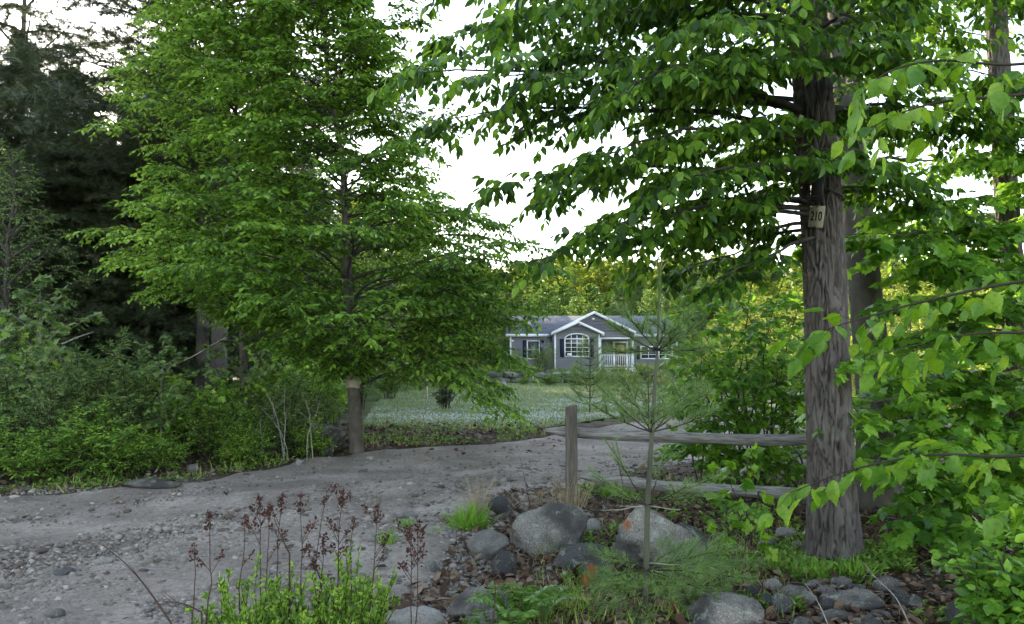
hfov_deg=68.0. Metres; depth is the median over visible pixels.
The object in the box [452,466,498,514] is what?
grass tuft
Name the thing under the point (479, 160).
sky
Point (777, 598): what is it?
edging stone
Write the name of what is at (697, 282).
spruce tree
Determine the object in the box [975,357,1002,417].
forsythia shrub
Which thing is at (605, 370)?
bed shrub
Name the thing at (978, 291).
ash tree
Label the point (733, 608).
boulder
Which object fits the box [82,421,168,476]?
lime shrub
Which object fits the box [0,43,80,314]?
hemlock tree
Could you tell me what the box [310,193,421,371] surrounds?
ash tree
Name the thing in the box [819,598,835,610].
edging stone
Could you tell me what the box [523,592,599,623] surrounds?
grass tuft
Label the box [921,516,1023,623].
viburnum shrub
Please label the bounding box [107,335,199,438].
maple sapling
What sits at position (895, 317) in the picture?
hill tree
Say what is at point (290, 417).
willow shrub
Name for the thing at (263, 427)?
bramble shrub
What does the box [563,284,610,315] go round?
green hill tree
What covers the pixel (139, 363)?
pale shrub
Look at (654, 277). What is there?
hill tree
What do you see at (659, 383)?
young pine
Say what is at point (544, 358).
lilac bush
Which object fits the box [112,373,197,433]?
raspberry shrub
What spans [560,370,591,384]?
bed shrub
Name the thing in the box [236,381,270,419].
bramble shrub
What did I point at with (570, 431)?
rail fence
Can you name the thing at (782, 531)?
boulder
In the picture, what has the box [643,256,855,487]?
hazel shrub
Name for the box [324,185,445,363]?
oak tree
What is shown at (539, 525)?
boulder
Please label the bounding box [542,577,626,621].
grass tuft
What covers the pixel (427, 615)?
boulder
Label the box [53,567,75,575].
boulder
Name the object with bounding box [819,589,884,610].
edging stone
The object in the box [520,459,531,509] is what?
dead weed
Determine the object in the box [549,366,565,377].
bed shrub
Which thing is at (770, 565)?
grass tuft
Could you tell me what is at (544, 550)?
grass tuft
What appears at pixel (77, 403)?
bramble shrub
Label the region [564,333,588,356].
window
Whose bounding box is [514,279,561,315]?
green hill tree
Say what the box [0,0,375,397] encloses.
white pine tree
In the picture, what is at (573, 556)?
boulder
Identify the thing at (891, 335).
forsythia shrub
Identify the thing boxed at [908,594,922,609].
edging stone
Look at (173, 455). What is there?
lime shrub
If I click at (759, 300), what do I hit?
ash tree
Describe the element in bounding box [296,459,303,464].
boulder
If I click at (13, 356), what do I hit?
raspberry shrub
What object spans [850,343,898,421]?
forsythia shrub
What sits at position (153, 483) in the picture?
boulder
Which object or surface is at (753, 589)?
edging stone
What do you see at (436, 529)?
grass tuft
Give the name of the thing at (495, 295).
green hill tree
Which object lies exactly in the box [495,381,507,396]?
boulder
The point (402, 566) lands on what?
weed stalk
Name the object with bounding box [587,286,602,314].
spruce tree
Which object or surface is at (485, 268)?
hill tree
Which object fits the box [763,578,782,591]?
edging stone
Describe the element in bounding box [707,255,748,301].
hill tree
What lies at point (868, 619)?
edging stone
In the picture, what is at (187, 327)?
hemlock tree
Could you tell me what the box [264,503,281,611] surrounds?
weed stalk
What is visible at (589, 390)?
thin pine
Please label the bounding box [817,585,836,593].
edging stone
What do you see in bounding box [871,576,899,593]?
edging stone
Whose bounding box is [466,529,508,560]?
boulder
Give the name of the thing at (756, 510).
maple seedling
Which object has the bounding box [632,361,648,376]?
bed shrub
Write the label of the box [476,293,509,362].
oak tree
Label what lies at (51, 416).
pale shrub
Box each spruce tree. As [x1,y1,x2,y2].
[485,298,509,366]
[498,276,511,340]
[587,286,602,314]
[605,282,632,315]
[629,283,653,315]
[660,270,686,356]
[678,287,711,365]
[682,261,696,304]
[687,272,706,307]
[691,276,716,343]
[707,288,734,343]
[708,257,717,298]
[714,298,738,357]
[792,295,803,357]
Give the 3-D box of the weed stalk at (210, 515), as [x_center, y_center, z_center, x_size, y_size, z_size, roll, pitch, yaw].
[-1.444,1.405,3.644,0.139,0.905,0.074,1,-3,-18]
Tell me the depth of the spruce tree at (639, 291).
93.95 m
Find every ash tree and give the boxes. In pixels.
[238,173,370,382]
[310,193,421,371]
[384,255,450,377]
[447,298,500,369]
[697,306,746,366]
[727,287,791,366]
[751,280,803,381]
[763,277,849,356]
[848,294,896,343]
[849,254,947,334]
[886,280,930,335]
[897,269,996,369]
[946,247,996,326]
[965,289,1000,327]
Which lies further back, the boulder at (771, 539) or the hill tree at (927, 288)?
the hill tree at (927, 288)
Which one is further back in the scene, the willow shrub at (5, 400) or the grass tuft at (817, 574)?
the willow shrub at (5, 400)
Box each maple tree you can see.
[367,0,1023,562]
[784,0,1023,559]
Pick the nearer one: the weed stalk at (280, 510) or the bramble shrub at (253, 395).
the weed stalk at (280, 510)
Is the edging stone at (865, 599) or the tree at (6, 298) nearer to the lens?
the edging stone at (865, 599)
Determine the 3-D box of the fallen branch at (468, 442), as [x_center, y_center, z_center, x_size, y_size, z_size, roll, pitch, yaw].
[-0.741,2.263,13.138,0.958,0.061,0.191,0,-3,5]
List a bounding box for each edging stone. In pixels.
[745,584,763,598]
[759,593,770,609]
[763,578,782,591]
[769,593,793,614]
[777,584,806,597]
[788,616,813,623]
[795,590,818,605]
[805,580,822,588]
[809,616,824,623]
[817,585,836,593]
[818,609,858,623]
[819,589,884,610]
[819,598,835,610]
[829,576,852,588]
[845,584,864,589]
[849,615,892,623]
[869,609,892,617]
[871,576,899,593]
[891,588,907,608]
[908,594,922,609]
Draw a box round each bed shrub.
[479,365,498,372]
[495,364,510,377]
[498,367,520,378]
[517,376,534,383]
[524,364,545,378]
[538,372,567,384]
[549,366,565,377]
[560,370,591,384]
[563,363,591,376]
[581,371,614,384]
[594,365,610,372]
[604,369,642,384]
[613,364,633,372]
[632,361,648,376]
[634,362,657,380]
[654,359,675,374]
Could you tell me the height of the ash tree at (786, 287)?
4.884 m
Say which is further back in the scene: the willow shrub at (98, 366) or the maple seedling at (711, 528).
the willow shrub at (98, 366)
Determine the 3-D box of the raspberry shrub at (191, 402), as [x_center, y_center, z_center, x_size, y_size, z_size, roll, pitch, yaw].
[-4.977,1.508,11.037,1.538,1.400,1.367,3,-4,-44]
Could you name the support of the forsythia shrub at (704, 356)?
on the ground at (372, 398)
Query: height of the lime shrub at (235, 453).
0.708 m
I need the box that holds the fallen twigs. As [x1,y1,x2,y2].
[519,497,1014,623]
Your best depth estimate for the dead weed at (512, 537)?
5.51 m
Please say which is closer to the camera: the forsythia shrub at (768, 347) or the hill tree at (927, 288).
the forsythia shrub at (768, 347)
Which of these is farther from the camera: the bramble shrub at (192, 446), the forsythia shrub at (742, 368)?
the forsythia shrub at (742, 368)
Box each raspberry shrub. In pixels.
[0,316,34,380]
[0,339,66,440]
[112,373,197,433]
[114,371,228,462]
[201,372,270,434]
[246,348,317,401]
[291,364,360,427]
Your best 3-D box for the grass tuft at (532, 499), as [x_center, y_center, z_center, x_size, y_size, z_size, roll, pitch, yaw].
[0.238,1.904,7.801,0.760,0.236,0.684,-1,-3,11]
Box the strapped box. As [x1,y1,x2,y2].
[797,174,844,201]
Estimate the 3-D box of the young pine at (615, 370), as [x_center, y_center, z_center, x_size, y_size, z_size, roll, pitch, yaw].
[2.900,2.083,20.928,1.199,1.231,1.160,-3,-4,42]
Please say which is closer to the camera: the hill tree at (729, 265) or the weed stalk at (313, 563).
the weed stalk at (313, 563)
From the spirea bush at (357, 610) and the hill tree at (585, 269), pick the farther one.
the hill tree at (585, 269)
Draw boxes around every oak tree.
[266,176,397,366]
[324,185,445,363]
[334,189,428,323]
[376,200,508,366]
[410,287,471,363]
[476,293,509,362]
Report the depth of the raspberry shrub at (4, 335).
13.46 m
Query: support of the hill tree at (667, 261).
on the ground at (372, 398)
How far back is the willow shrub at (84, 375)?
14.04 m
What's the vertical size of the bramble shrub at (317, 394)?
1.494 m
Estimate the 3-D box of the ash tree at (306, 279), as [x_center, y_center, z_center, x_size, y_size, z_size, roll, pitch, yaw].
[-7.780,-0.886,26.009,5.848,7.814,6.067,0,-3,10]
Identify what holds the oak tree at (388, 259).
on the ground at (372, 398)
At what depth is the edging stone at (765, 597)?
4.83 m
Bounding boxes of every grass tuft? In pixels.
[375,527,400,545]
[395,515,416,526]
[424,525,443,533]
[437,497,503,530]
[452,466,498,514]
[506,487,562,507]
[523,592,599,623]
[524,536,576,557]
[535,466,596,510]
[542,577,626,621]
[588,484,632,498]
[606,516,623,530]
[752,549,789,573]
[784,552,855,583]
[817,553,888,584]
[860,544,911,564]
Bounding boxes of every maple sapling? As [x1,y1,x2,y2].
[0,273,109,449]
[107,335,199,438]
[197,319,279,407]
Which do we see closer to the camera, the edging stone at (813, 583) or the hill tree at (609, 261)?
the edging stone at (813, 583)
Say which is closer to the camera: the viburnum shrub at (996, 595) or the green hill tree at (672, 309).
the viburnum shrub at (996, 595)
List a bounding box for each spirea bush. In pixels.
[185,551,327,623]
[290,538,401,623]
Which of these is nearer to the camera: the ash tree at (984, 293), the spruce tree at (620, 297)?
the ash tree at (984, 293)
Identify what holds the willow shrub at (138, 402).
on the ground at (372, 398)
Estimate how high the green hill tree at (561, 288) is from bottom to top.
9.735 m
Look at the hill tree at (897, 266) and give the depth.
101.93 m
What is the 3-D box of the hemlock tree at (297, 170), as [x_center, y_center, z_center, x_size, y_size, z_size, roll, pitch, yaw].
[-10.737,-2.360,38.404,8.523,12.307,8.912,1,-3,-19]
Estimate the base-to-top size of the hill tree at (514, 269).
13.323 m
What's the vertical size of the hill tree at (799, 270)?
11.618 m
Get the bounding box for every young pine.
[598,366,637,404]
[619,363,676,428]
[652,351,715,402]
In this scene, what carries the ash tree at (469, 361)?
on the ground at (372, 398)
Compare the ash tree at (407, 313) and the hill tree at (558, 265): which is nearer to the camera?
the ash tree at (407, 313)
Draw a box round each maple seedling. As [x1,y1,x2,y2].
[700,442,778,565]
[704,521,759,590]
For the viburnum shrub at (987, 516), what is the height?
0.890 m
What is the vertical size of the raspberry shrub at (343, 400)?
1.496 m
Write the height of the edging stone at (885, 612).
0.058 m
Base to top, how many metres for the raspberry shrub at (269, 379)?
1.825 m
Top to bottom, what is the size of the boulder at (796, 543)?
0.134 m
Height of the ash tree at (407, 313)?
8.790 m
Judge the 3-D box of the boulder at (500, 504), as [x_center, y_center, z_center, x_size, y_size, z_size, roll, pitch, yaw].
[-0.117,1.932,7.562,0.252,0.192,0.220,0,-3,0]
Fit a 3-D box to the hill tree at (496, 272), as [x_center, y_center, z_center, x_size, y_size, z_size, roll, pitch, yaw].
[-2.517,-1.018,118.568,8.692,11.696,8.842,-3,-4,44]
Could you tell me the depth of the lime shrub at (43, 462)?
9.05 m
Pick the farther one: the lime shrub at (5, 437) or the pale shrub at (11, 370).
the pale shrub at (11, 370)
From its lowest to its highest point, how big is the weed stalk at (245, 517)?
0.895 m
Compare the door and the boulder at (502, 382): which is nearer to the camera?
the boulder at (502, 382)
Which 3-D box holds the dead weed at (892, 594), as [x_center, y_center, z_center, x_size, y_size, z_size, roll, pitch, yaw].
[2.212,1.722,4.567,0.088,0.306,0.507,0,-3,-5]
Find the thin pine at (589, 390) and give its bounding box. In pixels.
[563,329,613,412]
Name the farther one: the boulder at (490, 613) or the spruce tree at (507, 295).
the spruce tree at (507, 295)
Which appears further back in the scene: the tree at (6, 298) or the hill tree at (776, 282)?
the hill tree at (776, 282)
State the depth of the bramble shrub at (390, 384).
24.87 m
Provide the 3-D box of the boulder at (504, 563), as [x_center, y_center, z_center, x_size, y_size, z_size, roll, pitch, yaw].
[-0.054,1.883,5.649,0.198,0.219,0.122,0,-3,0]
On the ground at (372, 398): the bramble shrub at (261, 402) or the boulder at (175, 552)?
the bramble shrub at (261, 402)
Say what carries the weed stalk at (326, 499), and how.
on the ground at (372, 398)
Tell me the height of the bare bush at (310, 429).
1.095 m
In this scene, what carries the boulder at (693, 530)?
on the ground at (372, 398)
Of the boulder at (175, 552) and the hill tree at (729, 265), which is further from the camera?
the hill tree at (729, 265)
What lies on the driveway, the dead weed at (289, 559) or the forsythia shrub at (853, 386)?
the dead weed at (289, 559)
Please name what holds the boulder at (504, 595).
on the ground at (372, 398)
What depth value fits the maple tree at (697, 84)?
5.65 m
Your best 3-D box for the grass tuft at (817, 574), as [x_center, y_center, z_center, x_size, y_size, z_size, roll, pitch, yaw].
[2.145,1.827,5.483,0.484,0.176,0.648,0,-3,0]
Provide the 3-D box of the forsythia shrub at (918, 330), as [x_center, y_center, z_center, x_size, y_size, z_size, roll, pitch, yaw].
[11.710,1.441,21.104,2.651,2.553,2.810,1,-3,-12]
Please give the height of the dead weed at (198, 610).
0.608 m
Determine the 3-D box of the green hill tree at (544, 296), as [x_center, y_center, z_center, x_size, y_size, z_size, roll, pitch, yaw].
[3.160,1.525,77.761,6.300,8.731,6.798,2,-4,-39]
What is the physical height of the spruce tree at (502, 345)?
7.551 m
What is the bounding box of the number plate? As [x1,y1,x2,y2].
[808,206,824,227]
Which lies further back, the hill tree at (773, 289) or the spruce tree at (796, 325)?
the hill tree at (773, 289)
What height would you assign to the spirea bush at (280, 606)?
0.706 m
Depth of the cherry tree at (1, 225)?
16.79 m
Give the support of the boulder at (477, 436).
on the ground at (372, 398)
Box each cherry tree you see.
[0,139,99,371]
[0,148,58,351]
[91,44,186,292]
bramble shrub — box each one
[42,381,104,437]
[168,382,260,464]
[173,387,227,448]
[225,407,277,456]
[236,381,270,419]
[244,382,302,440]
[258,363,346,428]
[369,356,410,398]
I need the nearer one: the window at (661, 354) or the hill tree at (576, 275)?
the window at (661, 354)
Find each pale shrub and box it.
[0,319,77,394]
[0,340,79,461]
[0,348,82,441]
[0,362,106,471]
[95,348,180,396]
[294,383,346,427]
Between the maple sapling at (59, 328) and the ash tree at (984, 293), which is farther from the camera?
the ash tree at (984, 293)
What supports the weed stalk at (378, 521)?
on the ground at (372, 398)
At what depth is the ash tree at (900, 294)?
30.00 m
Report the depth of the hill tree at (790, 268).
134.27 m
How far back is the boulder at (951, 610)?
4.40 m
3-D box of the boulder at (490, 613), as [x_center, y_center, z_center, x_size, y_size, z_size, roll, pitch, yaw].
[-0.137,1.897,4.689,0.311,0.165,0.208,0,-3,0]
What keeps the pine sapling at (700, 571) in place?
on the ground at (372, 398)
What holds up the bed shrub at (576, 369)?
on the ground at (372, 398)
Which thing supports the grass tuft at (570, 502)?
on the ground at (372, 398)
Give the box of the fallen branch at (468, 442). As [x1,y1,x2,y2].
[441,441,495,443]
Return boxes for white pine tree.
[0,0,128,197]
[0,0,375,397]
[0,0,451,391]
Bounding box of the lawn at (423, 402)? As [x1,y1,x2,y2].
[363,381,728,429]
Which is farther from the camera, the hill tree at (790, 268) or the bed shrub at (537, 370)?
the hill tree at (790, 268)
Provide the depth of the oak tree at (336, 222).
30.02 m
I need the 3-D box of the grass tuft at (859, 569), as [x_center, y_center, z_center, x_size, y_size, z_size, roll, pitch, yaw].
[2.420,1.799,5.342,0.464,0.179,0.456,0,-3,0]
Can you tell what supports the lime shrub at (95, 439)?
on the ground at (372, 398)
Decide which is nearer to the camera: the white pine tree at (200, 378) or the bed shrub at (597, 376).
the white pine tree at (200, 378)
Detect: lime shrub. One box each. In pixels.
[0,414,44,478]
[0,433,72,483]
[16,397,142,484]
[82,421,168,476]
[129,425,194,473]
[211,420,275,466]
[286,414,339,458]
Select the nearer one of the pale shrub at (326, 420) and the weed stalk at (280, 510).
the weed stalk at (280, 510)
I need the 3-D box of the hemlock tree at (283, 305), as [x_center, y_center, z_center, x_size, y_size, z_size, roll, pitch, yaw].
[-10.865,-2.750,33.301,8.912,12.307,8.523,1,-3,-11]
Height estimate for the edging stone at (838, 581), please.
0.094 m
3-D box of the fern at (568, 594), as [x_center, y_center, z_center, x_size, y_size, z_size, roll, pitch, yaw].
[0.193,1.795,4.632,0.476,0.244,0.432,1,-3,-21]
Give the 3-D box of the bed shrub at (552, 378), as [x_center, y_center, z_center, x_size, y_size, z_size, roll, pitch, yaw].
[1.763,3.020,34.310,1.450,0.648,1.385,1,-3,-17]
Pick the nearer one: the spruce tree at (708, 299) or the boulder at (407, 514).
the boulder at (407, 514)
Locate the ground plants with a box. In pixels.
[0,422,991,621]
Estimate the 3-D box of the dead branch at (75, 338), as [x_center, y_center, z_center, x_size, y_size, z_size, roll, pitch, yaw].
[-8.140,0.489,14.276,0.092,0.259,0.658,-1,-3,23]
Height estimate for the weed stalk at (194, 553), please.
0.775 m
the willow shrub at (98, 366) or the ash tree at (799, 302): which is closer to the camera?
the willow shrub at (98, 366)
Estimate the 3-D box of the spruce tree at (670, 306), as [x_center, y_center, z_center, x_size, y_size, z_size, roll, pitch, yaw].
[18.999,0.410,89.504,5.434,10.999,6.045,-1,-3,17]
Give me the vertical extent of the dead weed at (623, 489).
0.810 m
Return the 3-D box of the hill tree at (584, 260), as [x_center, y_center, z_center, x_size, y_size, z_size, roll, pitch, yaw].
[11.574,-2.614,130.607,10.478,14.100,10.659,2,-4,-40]
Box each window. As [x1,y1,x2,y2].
[527,340,539,358]
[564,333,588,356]
[640,346,655,358]
[658,346,672,358]
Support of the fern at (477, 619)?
on the ground at (372, 398)
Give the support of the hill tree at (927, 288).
on the ground at (372, 398)
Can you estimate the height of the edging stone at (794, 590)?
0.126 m
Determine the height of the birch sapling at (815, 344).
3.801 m
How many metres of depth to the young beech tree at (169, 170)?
12.66 m
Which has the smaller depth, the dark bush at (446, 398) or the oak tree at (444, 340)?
the dark bush at (446, 398)
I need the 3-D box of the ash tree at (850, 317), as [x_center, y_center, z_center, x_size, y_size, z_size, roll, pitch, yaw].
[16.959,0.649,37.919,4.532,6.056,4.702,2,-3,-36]
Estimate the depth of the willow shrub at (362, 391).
20.19 m
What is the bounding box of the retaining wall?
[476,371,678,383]
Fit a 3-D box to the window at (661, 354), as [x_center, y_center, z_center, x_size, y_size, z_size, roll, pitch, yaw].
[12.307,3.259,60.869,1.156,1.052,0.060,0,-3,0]
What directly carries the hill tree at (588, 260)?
on the ground at (372, 398)
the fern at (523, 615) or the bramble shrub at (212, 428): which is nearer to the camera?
the fern at (523, 615)
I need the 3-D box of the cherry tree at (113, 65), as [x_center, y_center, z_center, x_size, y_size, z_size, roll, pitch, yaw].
[-13.698,-3.335,27.421,7.463,12.859,7.792,0,-3,-5]
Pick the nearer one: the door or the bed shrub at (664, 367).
the bed shrub at (664, 367)
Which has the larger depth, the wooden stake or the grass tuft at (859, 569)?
the wooden stake
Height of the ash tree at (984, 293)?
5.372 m
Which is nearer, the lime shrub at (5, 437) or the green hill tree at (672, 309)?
the lime shrub at (5, 437)
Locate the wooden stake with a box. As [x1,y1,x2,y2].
[426,375,427,400]
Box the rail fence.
[545,405,806,503]
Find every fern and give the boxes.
[460,608,519,623]
[466,584,567,623]
[501,582,582,621]
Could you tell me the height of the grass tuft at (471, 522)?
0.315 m
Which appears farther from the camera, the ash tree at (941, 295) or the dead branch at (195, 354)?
the ash tree at (941, 295)
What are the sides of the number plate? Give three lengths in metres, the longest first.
0.165 x 0.120 x 0.012 m
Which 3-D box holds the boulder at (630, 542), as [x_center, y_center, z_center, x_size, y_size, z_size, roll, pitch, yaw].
[1.107,1.798,5.733,0.742,0.702,0.442,0,-3,6]
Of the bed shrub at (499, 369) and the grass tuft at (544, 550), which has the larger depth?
the bed shrub at (499, 369)
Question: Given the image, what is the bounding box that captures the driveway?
[0,384,954,623]
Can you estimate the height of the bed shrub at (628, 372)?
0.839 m
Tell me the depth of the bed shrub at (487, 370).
37.81 m
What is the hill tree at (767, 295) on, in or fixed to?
on the ground at (372, 398)
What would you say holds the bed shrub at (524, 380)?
on the lawn at (423, 402)
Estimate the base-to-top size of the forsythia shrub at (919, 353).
2.088 m
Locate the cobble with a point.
(594, 524)
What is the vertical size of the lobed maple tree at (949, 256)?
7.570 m
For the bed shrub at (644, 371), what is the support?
on the ground at (372, 398)
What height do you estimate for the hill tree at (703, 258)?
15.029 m
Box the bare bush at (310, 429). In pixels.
[252,395,320,461]
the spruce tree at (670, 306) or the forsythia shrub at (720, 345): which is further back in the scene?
the spruce tree at (670, 306)
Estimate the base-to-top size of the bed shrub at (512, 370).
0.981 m
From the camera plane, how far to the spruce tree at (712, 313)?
88.12 m
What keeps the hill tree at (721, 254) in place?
on the ground at (372, 398)
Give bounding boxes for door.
[613,341,627,366]
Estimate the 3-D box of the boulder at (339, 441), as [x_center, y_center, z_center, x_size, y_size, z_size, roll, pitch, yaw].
[-3.043,2.083,12.029,0.933,0.635,0.642,0,-3,0]
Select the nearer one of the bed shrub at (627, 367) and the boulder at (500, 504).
the boulder at (500, 504)
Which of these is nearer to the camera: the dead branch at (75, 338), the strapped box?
the strapped box
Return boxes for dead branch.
[62,332,92,344]
[167,337,225,370]
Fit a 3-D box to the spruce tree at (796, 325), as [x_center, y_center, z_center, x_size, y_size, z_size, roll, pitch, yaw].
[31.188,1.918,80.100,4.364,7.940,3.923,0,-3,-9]
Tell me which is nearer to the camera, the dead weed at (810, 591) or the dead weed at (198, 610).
the dead weed at (198, 610)
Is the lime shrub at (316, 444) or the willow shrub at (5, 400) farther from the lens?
the lime shrub at (316, 444)
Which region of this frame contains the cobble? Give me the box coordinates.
[586,518,600,535]
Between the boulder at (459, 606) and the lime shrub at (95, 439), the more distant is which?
the lime shrub at (95, 439)
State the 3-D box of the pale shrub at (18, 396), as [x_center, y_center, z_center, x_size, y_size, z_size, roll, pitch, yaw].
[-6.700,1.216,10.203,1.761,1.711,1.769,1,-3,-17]
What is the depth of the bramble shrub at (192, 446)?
12.05 m
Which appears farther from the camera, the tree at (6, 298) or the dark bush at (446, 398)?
the dark bush at (446, 398)
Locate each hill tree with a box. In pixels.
[471,263,492,279]
[483,280,512,336]
[488,269,511,295]
[500,270,566,315]
[502,259,531,313]
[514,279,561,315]
[529,284,569,315]
[538,256,583,295]
[541,280,587,315]
[552,262,609,315]
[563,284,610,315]
[568,259,634,314]
[573,265,603,311]
[574,256,592,270]
[581,258,594,266]
[595,261,660,314]
[602,257,622,268]
[628,271,670,314]
[630,283,700,345]
[654,258,691,310]
[688,251,707,293]
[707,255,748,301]
[708,251,726,259]
[732,269,800,330]
[738,291,797,345]
[765,266,787,294]
[772,266,802,338]
[779,255,801,276]
[880,261,926,293]
[882,271,910,325]
[885,291,922,331]
[901,290,953,330]
[914,281,947,294]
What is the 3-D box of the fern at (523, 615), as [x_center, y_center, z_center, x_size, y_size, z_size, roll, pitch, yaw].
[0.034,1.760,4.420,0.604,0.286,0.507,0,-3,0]
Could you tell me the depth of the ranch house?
60.64 m
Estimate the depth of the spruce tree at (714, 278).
120.42 m
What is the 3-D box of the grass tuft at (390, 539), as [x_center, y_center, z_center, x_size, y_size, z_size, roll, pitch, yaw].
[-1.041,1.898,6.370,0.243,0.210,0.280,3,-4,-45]
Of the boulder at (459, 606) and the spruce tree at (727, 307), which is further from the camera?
the spruce tree at (727, 307)
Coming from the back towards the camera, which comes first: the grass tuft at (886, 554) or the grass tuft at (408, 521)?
the grass tuft at (408, 521)
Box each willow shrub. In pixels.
[0,382,17,446]
[32,324,138,461]
[60,361,108,396]
[87,347,178,463]
[253,368,324,455]
[335,325,392,410]
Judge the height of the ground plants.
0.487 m
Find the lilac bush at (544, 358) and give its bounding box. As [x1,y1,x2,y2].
[524,336,558,372]
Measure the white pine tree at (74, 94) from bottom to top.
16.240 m
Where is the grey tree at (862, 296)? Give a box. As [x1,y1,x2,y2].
[621,0,1023,511]
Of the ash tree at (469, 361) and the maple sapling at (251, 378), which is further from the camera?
the ash tree at (469, 361)
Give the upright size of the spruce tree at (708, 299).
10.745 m
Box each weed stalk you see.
[188,542,197,623]
[197,510,226,623]
[238,510,254,616]
[244,493,272,617]
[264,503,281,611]
[267,492,288,588]
[294,493,318,607]
[305,532,334,603]
[315,483,338,592]
[325,482,355,610]
[348,516,358,617]
[360,502,389,623]
[392,519,424,623]
[401,519,427,623]
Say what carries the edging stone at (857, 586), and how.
on the ground at (372, 398)
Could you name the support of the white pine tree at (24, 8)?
on the ground at (372, 398)
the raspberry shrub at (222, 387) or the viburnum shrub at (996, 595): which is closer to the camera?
the viburnum shrub at (996, 595)
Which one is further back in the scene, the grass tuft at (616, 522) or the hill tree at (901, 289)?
the hill tree at (901, 289)
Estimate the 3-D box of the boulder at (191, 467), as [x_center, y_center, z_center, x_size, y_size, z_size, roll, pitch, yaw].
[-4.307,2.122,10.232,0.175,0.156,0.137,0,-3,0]
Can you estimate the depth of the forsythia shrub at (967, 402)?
13.73 m
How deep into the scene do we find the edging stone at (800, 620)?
4.41 m
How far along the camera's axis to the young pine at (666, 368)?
19.39 m
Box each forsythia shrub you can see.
[667,335,724,389]
[699,335,747,365]
[701,342,755,397]
[741,335,801,399]
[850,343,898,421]
[851,322,922,388]
[891,329,961,431]
[905,319,956,407]
[920,359,1002,433]
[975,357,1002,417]
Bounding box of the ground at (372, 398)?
[0,350,1013,623]
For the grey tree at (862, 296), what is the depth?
7.80 m
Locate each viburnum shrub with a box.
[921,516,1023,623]
[971,488,1023,570]
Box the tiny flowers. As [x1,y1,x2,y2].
[364,393,661,427]
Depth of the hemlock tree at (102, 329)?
18.38 m
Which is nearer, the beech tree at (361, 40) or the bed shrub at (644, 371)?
the beech tree at (361, 40)
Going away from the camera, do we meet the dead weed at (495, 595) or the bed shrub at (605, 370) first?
the dead weed at (495, 595)
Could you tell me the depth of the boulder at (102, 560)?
5.62 m
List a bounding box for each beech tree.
[61,0,326,432]
[136,0,583,454]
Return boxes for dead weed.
[102,545,171,623]
[160,591,202,623]
[265,509,289,622]
[492,561,504,623]
[510,481,515,578]
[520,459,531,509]
[611,442,623,518]
[805,583,827,623]
[863,562,909,623]
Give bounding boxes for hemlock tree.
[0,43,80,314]
[0,65,194,392]
[40,28,297,384]
[235,140,339,382]
[287,153,375,375]
[330,201,407,372]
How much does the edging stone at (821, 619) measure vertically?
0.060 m
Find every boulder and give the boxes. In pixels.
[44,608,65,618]
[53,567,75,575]
[96,556,113,564]
[124,478,182,488]
[168,549,181,555]
[186,463,198,471]
[292,423,347,455]
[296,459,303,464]
[386,606,444,623]
[398,510,417,518]
[420,560,439,571]
[446,586,500,619]
[465,608,501,623]
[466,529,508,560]
[472,433,481,440]
[488,496,512,515]
[491,550,517,577]
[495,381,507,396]
[496,589,510,609]
[510,503,588,556]
[554,542,614,574]
[610,504,708,576]
[679,522,708,557]
[685,591,764,623]
[757,537,777,550]
[775,527,796,538]
[791,541,802,547]
[945,601,980,623]
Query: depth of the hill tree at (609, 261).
132.39 m
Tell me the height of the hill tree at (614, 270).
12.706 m
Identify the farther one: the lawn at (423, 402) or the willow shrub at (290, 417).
the lawn at (423, 402)
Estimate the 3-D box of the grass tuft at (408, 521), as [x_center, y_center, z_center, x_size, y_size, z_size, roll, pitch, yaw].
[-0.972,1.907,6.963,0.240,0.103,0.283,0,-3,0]
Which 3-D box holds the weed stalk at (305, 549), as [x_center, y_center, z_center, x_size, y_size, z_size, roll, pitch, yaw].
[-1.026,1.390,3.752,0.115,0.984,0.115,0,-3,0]
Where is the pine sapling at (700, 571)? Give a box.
[575,256,767,623]
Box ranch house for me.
[506,311,678,373]
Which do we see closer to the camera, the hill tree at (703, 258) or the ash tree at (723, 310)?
the ash tree at (723, 310)
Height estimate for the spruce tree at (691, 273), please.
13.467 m
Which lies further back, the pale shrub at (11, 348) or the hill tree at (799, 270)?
the hill tree at (799, 270)
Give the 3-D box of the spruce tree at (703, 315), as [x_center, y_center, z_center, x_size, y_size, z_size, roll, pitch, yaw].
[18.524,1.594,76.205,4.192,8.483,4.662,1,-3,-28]
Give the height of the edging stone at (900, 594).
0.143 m
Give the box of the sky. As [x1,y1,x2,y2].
[0,0,1023,272]
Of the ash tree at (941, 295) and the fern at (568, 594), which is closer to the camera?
the fern at (568, 594)
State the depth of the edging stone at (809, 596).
4.88 m
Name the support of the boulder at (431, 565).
on the driveway
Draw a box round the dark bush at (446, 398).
[430,384,456,408]
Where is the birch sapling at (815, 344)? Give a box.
[757,48,1023,539]

